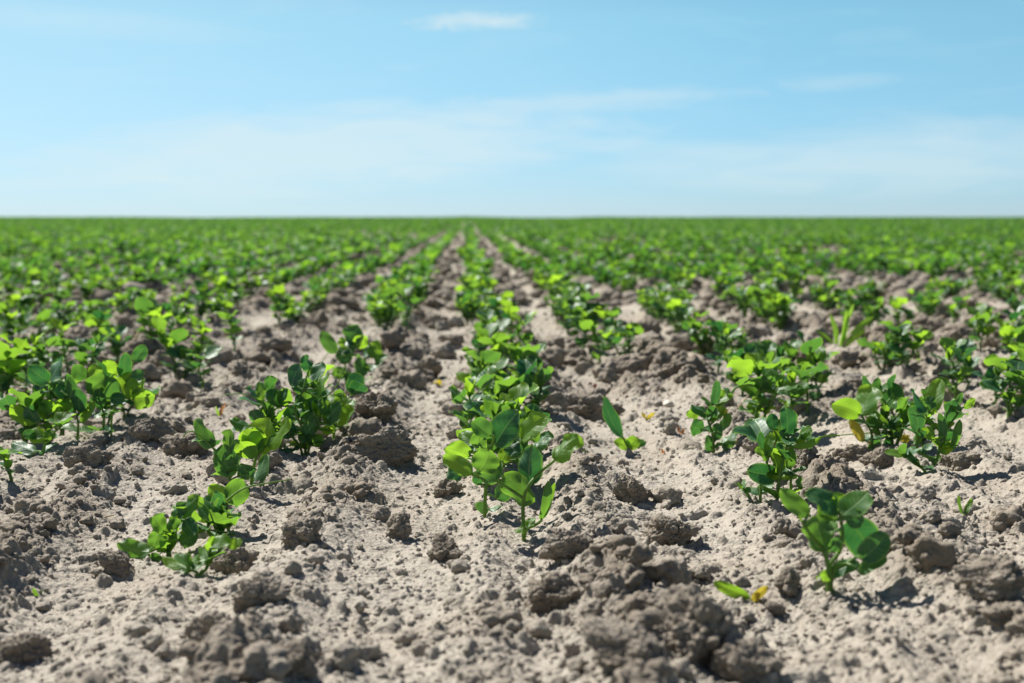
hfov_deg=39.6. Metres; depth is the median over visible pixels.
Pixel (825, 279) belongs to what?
pea seedling
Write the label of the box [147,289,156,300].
pea seedling
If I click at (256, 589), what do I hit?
soil clod
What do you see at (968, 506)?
weed sprout
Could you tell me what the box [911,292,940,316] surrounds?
pea seedling
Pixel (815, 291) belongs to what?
pea seedling
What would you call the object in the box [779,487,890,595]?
pea seedling
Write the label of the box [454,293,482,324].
pea seedling
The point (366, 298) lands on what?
pea seedling
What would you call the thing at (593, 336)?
pea seedling
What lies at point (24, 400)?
pea seedling
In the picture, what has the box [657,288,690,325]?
pea seedling
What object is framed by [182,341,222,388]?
pea seedling
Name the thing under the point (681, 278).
pea seedling
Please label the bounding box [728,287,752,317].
pea seedling
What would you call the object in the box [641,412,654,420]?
weed sprout
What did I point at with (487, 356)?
pea seedling
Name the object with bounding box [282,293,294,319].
pea seedling
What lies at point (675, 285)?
pea seedling
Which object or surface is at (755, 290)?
pea seedling
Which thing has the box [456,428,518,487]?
pea seedling
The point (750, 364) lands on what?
pea seedling
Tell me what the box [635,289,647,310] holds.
pea seedling
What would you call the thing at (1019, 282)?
pea seedling
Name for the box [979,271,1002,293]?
pea seedling
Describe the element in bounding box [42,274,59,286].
pea seedling
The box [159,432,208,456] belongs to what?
soil clod
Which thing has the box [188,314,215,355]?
pea seedling
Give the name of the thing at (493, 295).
pea seedling
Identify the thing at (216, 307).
pea seedling
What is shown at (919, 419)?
pea seedling
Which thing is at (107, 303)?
pea seedling
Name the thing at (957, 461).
soil clod
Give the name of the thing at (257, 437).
pea seedling
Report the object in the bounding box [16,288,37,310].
pea seedling
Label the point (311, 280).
pea seedling
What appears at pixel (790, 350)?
pea seedling
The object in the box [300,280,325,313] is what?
pea seedling
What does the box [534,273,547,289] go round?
pea seedling
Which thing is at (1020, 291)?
pea seedling
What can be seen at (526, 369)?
pea seedling
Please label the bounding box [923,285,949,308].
pea seedling
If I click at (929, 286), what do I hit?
pea seedling
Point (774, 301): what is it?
pea seedling
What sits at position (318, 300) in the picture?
pea seedling
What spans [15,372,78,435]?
pea seedling
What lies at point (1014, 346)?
pea seedling
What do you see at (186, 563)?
pea seedling
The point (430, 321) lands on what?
soil clod
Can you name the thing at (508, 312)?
pea seedling
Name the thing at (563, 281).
pea seedling
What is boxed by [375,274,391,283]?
pea seedling
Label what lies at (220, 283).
pea seedling
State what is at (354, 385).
pea seedling
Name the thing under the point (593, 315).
pea seedling
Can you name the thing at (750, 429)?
pea seedling
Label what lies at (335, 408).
pea seedling
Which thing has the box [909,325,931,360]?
pea seedling
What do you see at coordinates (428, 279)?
pea seedling
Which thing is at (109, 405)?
pea seedling
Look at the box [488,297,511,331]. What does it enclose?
pea seedling
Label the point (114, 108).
sky
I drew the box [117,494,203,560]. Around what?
pea seedling
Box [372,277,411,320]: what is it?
pea seedling
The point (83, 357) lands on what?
pea seedling
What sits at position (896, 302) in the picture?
pea seedling
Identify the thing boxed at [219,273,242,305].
pea seedling
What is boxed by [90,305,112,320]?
pea seedling
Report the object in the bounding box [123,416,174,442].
soil clod
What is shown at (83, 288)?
pea seedling
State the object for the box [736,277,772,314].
pea seedling
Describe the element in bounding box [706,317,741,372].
pea seedling
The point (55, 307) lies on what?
pea seedling
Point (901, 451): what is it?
pea seedling
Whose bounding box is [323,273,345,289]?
pea seedling
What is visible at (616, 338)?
pea seedling
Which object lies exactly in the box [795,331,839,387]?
pea seedling
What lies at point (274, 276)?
pea seedling
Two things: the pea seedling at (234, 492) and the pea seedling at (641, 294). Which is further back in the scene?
the pea seedling at (641, 294)
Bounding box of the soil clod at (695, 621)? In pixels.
[645,582,739,665]
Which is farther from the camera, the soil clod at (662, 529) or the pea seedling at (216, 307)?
the pea seedling at (216, 307)
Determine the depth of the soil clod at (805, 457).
1.01 m
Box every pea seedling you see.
[0,279,13,294]
[0,288,36,312]
[0,301,33,337]
[0,316,7,326]
[0,329,48,394]
[0,341,29,396]
[0,388,45,442]
[0,446,21,482]
[2,274,20,293]
[3,294,20,313]
[3,305,35,335]
[9,358,95,444]
[11,411,75,455]
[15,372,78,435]
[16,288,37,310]
[19,262,44,290]
[23,275,54,307]
[27,332,64,371]
[31,310,56,336]
[38,302,66,332]
[39,266,65,288]
[41,267,63,289]
[41,297,57,308]
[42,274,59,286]
[49,317,77,371]
[50,298,76,330]
[52,284,72,303]
[56,280,77,298]
[63,304,86,326]
[71,345,154,435]
[74,328,116,377]
[75,299,99,323]
[76,274,98,294]
[77,276,95,300]
[79,275,105,295]
[84,307,116,350]
[89,373,124,423]
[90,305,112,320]
[94,298,114,321]
[98,320,131,365]
[101,270,117,286]
[104,282,113,291]
[110,276,119,291]
[110,373,160,418]
[112,294,134,314]
[114,287,135,308]
[117,277,126,290]
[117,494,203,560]
[122,264,149,282]
[130,283,152,308]
[134,296,172,339]
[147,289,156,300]
[147,315,197,378]
[158,302,193,332]
[162,533,241,576]
[168,293,194,314]
[169,272,190,292]
[171,496,240,551]
[172,274,218,318]
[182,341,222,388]
[183,418,249,481]
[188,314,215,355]
[197,478,289,530]
[200,272,209,283]
[205,294,233,317]
[207,275,234,297]
[210,289,236,313]
[214,309,244,351]
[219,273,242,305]
[224,354,353,454]
[234,286,248,305]
[234,416,290,485]
[238,385,315,448]
[239,271,267,297]
[252,271,276,288]
[265,283,290,324]
[266,268,280,288]
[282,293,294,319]
[282,301,308,321]
[288,302,305,321]
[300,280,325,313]
[300,288,311,311]
[302,275,330,290]
[302,279,329,292]
[304,355,333,393]
[311,291,327,308]
[313,288,325,298]
[316,275,333,287]
[317,372,367,439]
[319,268,339,278]
[319,324,388,384]
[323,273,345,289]
[329,273,350,285]
[333,281,348,288]
[361,285,379,305]
[362,286,397,303]
[362,292,394,323]
[363,297,386,325]
[369,295,403,328]
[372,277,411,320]
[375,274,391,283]
[375,276,402,286]
[384,269,411,282]
[391,266,412,281]
[393,267,408,283]
[395,285,423,327]
[399,262,414,281]
[405,275,427,311]
[412,268,438,295]
[442,433,583,540]
[444,409,553,516]
[448,366,495,423]
[449,394,514,428]
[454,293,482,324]
[455,282,478,304]
[455,342,488,393]
[456,285,486,320]
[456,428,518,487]
[458,273,471,285]
[459,277,470,289]
[461,268,481,278]
[461,273,491,296]
[465,350,508,387]
[467,271,497,292]
[470,310,507,338]
[471,323,498,367]
[472,289,497,312]
[474,297,500,320]
[477,331,513,372]
[480,363,517,400]
[482,314,510,334]
[482,382,549,423]
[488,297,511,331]
[497,290,516,316]
[497,300,523,342]
[500,336,546,378]
[502,311,536,346]
[507,358,552,411]
[511,418,551,465]
[532,268,543,289]
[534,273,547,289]
[541,274,561,304]
[543,285,576,325]
[545,260,580,285]
[546,270,567,295]
[548,275,563,303]
[554,279,590,323]
[554,299,585,336]
[557,279,582,294]
[558,286,580,304]
[561,281,589,302]
[566,308,598,348]
[568,292,608,322]
[580,320,614,363]
[594,303,622,336]
[601,323,635,354]
[616,322,643,352]
[618,271,630,292]
[625,273,640,291]
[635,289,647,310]
[636,284,654,311]
[639,288,655,314]
[644,289,669,320]
[646,278,670,316]
[657,277,684,295]
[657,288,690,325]
[661,297,687,333]
[671,270,691,290]
[671,290,696,328]
[677,272,686,287]
[678,307,708,337]
[681,274,695,289]
[684,311,725,354]
[686,375,754,453]
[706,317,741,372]
[710,274,738,301]
[716,343,756,394]
[717,316,749,350]
[719,281,737,302]
[726,353,796,418]
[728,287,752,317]
[730,285,753,317]
[732,418,796,480]
[735,336,759,353]
[735,479,751,498]
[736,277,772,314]
[742,406,839,501]
[747,283,774,326]
[749,287,767,306]
[753,271,769,282]
[753,306,770,318]
[753,340,789,405]
[758,275,770,284]
[763,284,801,327]
[763,293,787,330]
[763,339,801,375]
[767,264,784,286]
[775,362,828,409]
[776,257,806,298]
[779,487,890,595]
[786,362,820,414]
[789,287,803,296]
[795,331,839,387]
[807,281,831,309]
[817,273,834,294]
[817,280,845,309]
[830,384,909,449]
[834,298,850,312]
[839,281,878,311]
[839,308,854,320]
[844,289,860,311]
[857,332,897,370]
[859,297,890,326]
[862,374,904,417]
[864,277,886,297]
[866,387,927,445]
[878,320,932,365]
[885,443,933,471]
[887,296,914,324]
[902,378,974,469]
[905,285,924,313]
[907,386,936,446]
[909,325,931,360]
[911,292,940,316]
[922,291,941,315]
[923,276,944,291]
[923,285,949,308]
[930,337,978,399]
[934,276,965,296]
[945,290,972,323]
[950,336,980,388]
[962,275,975,289]
[964,303,998,350]
[970,300,1000,336]
[971,264,1003,291]
[971,365,1012,406]
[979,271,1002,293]
[979,348,1023,416]
[987,278,1008,298]
[991,273,1018,301]
[992,317,1023,358]
[999,304,1023,342]
[1001,292,1023,322]
[1002,263,1023,282]
[1007,341,1023,394]
[1011,324,1023,347]
[1014,279,1023,293]
[1014,285,1023,295]
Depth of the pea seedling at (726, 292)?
3.08 m
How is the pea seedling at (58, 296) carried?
on the soil
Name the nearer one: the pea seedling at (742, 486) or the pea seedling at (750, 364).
the pea seedling at (742, 486)
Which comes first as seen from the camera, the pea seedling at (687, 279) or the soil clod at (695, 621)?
the soil clod at (695, 621)
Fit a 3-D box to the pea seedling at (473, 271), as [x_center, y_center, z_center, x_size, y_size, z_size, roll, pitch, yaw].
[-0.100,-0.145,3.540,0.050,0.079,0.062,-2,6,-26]
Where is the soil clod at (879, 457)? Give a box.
[858,445,893,469]
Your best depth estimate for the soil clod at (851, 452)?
1.21 m
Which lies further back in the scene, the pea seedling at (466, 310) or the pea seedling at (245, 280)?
the pea seedling at (245, 280)
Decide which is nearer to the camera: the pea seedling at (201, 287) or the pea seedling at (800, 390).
the pea seedling at (800, 390)
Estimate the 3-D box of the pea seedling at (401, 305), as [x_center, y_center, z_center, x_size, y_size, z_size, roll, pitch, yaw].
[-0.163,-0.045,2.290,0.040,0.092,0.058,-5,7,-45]
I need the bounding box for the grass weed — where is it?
[816,304,874,347]
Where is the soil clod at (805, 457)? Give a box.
[794,443,817,465]
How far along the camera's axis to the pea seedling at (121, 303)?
2.68 m
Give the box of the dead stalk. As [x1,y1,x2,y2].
[133,303,159,338]
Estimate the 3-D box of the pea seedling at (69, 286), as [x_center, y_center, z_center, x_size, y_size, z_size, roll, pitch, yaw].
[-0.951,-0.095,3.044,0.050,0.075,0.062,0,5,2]
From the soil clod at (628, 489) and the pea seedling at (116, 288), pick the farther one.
the pea seedling at (116, 288)
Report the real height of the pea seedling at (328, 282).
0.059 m
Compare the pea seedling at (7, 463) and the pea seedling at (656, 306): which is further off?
the pea seedling at (656, 306)
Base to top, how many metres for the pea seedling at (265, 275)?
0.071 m
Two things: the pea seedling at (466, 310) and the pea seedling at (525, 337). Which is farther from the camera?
the pea seedling at (466, 310)
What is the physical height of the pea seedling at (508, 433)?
0.089 m
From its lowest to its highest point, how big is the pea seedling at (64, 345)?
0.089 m
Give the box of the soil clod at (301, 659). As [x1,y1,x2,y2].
[273,639,317,679]
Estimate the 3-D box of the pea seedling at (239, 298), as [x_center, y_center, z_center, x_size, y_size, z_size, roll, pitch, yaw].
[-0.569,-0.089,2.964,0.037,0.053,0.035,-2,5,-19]
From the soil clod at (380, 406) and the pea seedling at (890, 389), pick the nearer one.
the pea seedling at (890, 389)
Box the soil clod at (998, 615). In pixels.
[977,602,1020,628]
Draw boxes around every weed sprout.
[32,588,42,596]
[602,396,645,450]
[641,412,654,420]
[713,580,767,601]
[957,495,972,514]
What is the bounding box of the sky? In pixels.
[0,0,1023,217]
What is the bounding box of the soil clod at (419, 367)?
[410,363,428,376]
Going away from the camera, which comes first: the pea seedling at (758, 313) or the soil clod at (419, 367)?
the soil clod at (419, 367)
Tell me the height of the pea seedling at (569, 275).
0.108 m
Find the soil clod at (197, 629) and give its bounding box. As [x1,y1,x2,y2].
[184,610,228,642]
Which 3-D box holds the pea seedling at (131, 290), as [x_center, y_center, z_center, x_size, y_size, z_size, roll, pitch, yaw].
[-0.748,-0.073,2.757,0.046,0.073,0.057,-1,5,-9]
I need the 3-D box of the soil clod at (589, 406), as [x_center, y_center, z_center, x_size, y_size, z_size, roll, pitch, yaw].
[0.083,0.072,1.483,0.066,0.045,0.051,2,14,27]
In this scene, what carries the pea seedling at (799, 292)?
on the soil
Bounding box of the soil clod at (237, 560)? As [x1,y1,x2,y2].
[211,547,259,574]
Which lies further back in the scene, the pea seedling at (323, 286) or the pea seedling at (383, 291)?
the pea seedling at (323, 286)
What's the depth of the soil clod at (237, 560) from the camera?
0.83 m
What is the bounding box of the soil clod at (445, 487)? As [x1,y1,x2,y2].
[433,478,462,496]
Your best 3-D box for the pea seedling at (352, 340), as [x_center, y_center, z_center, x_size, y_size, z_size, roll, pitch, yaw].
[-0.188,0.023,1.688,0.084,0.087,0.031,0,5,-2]
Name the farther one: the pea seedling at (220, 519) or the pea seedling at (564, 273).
the pea seedling at (564, 273)
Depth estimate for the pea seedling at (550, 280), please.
2.96 m
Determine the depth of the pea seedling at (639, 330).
1.95 m
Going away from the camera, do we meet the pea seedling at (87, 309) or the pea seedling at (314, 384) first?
the pea seedling at (314, 384)
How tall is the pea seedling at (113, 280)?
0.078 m
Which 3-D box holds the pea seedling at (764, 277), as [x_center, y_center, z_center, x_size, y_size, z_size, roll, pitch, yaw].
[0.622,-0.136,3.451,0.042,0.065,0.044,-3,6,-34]
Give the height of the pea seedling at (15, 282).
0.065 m
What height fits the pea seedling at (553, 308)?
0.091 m
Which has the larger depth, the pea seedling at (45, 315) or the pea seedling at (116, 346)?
the pea seedling at (45, 315)
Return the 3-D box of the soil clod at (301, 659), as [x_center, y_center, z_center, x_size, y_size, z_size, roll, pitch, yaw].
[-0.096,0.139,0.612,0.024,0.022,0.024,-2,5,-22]
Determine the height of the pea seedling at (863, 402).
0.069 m
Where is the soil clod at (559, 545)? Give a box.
[537,527,594,563]
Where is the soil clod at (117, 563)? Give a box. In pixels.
[96,549,134,578]
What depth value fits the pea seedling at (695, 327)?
1.97 m
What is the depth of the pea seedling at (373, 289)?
2.78 m
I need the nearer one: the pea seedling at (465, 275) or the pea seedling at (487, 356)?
the pea seedling at (487, 356)
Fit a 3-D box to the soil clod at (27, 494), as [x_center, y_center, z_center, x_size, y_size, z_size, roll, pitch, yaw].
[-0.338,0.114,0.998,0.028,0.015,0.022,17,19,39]
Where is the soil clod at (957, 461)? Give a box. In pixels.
[935,450,981,470]
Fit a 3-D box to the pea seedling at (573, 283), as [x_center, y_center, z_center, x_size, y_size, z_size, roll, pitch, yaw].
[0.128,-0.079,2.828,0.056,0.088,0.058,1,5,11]
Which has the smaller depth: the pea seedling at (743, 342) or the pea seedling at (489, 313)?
the pea seedling at (743, 342)
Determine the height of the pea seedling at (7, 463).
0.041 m
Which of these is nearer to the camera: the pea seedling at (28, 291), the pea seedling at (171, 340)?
the pea seedling at (171, 340)
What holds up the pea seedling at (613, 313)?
on the soil
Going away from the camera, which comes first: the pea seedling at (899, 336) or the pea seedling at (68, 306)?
the pea seedling at (899, 336)
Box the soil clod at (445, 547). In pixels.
[426,532,463,561]
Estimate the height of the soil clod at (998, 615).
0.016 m
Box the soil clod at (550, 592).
[526,571,579,613]
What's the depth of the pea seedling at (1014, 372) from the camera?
1.39 m
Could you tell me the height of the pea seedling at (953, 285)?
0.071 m
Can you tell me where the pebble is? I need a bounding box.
[663,400,673,407]
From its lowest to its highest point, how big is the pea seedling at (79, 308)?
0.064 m
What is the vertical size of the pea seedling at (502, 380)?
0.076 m
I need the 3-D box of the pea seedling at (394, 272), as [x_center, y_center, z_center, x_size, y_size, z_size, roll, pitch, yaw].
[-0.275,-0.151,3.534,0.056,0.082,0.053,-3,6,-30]
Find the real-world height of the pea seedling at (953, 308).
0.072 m
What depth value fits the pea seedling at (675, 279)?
3.63 m
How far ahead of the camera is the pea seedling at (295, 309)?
2.55 m
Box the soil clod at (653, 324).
[641,315,661,333]
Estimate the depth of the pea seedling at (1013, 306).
2.32 m
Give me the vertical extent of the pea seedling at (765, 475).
0.081 m
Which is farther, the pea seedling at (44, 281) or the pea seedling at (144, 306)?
the pea seedling at (44, 281)
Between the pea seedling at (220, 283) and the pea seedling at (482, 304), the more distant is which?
the pea seedling at (220, 283)
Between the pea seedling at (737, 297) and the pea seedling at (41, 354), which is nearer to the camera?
the pea seedling at (41, 354)
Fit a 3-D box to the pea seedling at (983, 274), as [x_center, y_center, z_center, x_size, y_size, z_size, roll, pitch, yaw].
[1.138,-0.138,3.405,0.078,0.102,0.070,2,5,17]
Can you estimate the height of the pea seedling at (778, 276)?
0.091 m
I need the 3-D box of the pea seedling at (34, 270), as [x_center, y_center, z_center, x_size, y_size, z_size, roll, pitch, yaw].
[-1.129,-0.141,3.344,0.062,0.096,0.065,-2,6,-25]
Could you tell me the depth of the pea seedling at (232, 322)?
2.01 m
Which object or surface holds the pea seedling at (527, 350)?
on the soil
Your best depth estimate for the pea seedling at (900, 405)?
1.21 m
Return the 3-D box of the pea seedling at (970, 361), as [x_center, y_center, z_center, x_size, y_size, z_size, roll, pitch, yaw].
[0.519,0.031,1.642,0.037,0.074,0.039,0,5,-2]
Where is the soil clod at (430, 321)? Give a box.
[422,314,448,329]
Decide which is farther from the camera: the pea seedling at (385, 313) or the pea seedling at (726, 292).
the pea seedling at (726, 292)
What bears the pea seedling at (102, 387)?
on the soil
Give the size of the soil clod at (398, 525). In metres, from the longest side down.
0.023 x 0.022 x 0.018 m
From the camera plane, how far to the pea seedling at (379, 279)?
3.04 m
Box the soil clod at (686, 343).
[672,336,694,350]
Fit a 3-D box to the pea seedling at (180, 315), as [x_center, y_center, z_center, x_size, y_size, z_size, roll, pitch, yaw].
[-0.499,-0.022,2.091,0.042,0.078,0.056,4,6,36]
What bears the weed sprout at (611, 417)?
on the soil
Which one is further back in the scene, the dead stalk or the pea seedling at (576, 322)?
the dead stalk
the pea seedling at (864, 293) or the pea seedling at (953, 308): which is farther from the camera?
the pea seedling at (864, 293)
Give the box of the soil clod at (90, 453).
[62,438,114,467]
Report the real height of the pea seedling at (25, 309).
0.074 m
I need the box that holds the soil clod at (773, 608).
[760,601,786,615]
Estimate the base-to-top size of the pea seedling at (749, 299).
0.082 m
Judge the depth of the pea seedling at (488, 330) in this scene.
1.79 m
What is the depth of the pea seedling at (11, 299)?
2.68 m
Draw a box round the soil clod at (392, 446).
[349,425,417,467]
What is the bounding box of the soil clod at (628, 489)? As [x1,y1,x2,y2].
[612,472,651,504]
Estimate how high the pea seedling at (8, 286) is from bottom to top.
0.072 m
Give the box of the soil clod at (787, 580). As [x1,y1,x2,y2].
[774,565,800,597]
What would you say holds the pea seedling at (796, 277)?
on the soil
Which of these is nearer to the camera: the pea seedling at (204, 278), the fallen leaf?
the fallen leaf
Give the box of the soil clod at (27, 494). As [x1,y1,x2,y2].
[16,491,44,500]
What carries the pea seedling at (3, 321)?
on the soil
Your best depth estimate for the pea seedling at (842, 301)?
2.62 m
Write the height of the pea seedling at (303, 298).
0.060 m
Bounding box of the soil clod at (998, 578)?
[952,553,1023,602]
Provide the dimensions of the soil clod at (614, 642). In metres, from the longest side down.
0.049 x 0.036 x 0.028 m
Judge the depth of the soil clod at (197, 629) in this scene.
0.68 m
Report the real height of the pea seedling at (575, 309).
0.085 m
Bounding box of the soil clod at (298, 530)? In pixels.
[280,514,322,547]
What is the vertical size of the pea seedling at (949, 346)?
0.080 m
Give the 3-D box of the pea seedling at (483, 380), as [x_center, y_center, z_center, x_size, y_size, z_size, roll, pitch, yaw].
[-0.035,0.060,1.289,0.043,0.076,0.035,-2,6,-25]
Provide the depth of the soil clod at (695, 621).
0.61 m
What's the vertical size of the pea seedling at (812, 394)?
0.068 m
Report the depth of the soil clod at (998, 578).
0.68 m
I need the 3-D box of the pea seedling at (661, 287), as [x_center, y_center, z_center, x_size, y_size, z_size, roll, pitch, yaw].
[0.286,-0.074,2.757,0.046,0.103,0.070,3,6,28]
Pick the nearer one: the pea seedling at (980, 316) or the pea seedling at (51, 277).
the pea seedling at (980, 316)
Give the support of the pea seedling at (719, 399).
on the soil
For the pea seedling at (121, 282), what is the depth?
3.36 m
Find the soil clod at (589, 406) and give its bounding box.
[566,387,625,422]
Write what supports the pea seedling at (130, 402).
on the soil
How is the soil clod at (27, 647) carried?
on the soil
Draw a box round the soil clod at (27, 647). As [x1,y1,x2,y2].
[0,632,51,663]
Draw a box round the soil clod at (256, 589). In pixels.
[232,573,292,612]
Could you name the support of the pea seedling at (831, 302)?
on the soil
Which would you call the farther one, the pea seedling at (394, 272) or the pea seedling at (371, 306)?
the pea seedling at (394, 272)
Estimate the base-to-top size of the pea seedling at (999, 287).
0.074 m
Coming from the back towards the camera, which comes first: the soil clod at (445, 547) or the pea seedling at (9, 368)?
the pea seedling at (9, 368)
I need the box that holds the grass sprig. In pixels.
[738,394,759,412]
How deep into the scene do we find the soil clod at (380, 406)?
1.30 m
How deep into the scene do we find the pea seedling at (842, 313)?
2.57 m
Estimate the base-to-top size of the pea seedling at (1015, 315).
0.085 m
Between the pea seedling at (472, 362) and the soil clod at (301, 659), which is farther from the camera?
the pea seedling at (472, 362)
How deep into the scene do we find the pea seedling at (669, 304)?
2.40 m
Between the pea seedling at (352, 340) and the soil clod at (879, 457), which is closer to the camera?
the soil clod at (879, 457)
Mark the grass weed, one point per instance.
(855, 333)
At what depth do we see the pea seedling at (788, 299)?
2.54 m
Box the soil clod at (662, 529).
[643,513,700,545]
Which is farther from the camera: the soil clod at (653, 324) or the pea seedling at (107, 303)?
the pea seedling at (107, 303)
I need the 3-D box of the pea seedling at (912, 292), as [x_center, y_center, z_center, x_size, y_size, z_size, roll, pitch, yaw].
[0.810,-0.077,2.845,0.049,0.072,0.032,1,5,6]
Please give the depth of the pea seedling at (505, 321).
2.00 m
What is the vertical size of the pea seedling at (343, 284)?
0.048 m
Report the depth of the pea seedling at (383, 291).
2.67 m
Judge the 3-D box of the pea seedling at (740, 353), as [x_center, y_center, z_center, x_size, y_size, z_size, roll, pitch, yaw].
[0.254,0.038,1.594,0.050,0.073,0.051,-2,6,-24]
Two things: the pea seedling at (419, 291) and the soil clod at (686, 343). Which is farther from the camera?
the pea seedling at (419, 291)
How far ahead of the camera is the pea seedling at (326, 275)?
3.59 m
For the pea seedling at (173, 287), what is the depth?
3.20 m
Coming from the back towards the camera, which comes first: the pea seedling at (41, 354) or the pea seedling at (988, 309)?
the pea seedling at (988, 309)
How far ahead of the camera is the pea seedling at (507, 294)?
2.49 m
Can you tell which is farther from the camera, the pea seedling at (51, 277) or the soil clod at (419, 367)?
the pea seedling at (51, 277)
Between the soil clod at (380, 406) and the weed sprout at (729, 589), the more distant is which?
the soil clod at (380, 406)
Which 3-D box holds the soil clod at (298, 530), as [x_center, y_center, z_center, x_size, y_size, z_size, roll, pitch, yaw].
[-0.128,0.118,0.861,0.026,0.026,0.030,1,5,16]
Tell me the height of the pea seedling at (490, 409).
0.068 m
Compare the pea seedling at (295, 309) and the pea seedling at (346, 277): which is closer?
the pea seedling at (295, 309)
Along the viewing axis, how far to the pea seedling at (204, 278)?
3.45 m
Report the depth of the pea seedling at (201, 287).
2.57 m
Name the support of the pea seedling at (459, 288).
on the soil
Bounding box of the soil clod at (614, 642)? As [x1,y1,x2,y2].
[579,614,667,677]
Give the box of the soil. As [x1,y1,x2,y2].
[0,222,1023,682]
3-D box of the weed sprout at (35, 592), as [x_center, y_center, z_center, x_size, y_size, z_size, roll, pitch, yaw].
[-0.266,0.143,0.797,0.004,0.011,0.008,0,5,-2]
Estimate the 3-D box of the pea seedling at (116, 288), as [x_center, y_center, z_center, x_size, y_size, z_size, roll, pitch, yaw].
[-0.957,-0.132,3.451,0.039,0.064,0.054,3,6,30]
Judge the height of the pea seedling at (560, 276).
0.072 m
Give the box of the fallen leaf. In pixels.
[215,403,225,415]
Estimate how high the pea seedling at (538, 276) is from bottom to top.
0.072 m
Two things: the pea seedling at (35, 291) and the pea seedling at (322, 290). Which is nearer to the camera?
the pea seedling at (35, 291)
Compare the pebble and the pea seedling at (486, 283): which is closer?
the pebble
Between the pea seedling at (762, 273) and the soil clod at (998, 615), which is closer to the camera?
the soil clod at (998, 615)
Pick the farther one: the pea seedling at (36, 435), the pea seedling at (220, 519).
the pea seedling at (36, 435)
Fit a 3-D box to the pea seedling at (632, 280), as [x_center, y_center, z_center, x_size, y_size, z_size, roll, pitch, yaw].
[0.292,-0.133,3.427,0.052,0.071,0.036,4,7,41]
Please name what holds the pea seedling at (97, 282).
on the soil
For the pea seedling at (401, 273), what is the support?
on the soil
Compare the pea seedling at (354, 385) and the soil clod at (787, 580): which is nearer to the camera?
the soil clod at (787, 580)
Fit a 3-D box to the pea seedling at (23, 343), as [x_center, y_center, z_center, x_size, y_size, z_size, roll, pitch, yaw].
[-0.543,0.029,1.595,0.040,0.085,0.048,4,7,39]
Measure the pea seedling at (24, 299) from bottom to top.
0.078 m
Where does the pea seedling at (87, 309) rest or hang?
on the soil
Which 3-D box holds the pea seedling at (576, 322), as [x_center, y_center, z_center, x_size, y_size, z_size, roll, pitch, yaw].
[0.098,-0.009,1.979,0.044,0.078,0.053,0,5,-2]
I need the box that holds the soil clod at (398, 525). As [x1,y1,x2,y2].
[385,512,411,539]
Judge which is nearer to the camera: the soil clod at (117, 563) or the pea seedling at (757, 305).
the soil clod at (117, 563)
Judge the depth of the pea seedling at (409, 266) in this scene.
3.58 m
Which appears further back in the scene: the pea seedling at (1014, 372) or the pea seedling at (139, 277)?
the pea seedling at (139, 277)
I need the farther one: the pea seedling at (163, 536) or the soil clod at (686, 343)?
the soil clod at (686, 343)
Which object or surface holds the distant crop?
on the soil
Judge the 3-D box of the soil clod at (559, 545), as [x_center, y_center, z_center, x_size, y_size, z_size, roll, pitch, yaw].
[0.030,0.119,0.820,0.038,0.024,0.028,-4,6,-35]
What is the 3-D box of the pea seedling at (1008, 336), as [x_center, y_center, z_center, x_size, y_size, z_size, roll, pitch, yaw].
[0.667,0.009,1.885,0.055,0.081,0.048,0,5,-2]
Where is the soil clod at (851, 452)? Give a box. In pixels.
[831,444,869,461]
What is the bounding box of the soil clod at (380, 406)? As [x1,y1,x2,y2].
[354,391,398,420]
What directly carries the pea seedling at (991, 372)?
on the soil
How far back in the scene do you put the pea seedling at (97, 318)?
2.08 m
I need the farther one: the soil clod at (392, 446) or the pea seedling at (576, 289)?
the pea seedling at (576, 289)
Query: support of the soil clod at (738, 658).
on the soil
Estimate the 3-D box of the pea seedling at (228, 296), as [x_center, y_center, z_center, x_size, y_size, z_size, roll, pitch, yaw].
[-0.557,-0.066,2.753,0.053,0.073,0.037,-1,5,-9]
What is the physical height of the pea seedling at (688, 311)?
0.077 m
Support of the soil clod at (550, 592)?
on the soil
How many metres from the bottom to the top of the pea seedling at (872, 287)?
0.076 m
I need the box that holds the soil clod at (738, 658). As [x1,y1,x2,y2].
[710,631,784,682]
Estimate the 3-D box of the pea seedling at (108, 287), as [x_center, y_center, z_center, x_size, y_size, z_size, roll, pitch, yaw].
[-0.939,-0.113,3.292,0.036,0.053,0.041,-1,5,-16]
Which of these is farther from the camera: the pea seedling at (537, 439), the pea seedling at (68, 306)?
the pea seedling at (68, 306)
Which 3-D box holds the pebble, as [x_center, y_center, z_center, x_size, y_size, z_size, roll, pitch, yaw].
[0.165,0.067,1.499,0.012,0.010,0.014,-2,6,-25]
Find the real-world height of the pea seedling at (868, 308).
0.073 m
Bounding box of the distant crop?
[0,215,1023,292]
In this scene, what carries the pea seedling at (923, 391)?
on the soil
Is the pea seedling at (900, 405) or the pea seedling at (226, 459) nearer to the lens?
the pea seedling at (226, 459)
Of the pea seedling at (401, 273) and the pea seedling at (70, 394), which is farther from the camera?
the pea seedling at (401, 273)
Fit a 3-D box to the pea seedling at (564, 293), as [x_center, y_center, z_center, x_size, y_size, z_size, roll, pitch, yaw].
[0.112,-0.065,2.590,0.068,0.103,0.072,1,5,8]
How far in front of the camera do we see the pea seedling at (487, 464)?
0.90 m
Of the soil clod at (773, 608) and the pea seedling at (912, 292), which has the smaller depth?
the soil clod at (773, 608)
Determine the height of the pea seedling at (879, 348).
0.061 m
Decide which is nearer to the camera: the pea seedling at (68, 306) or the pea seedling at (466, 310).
the pea seedling at (68, 306)
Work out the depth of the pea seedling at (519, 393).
1.19 m
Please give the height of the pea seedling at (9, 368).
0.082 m
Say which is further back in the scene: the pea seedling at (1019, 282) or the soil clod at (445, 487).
the pea seedling at (1019, 282)

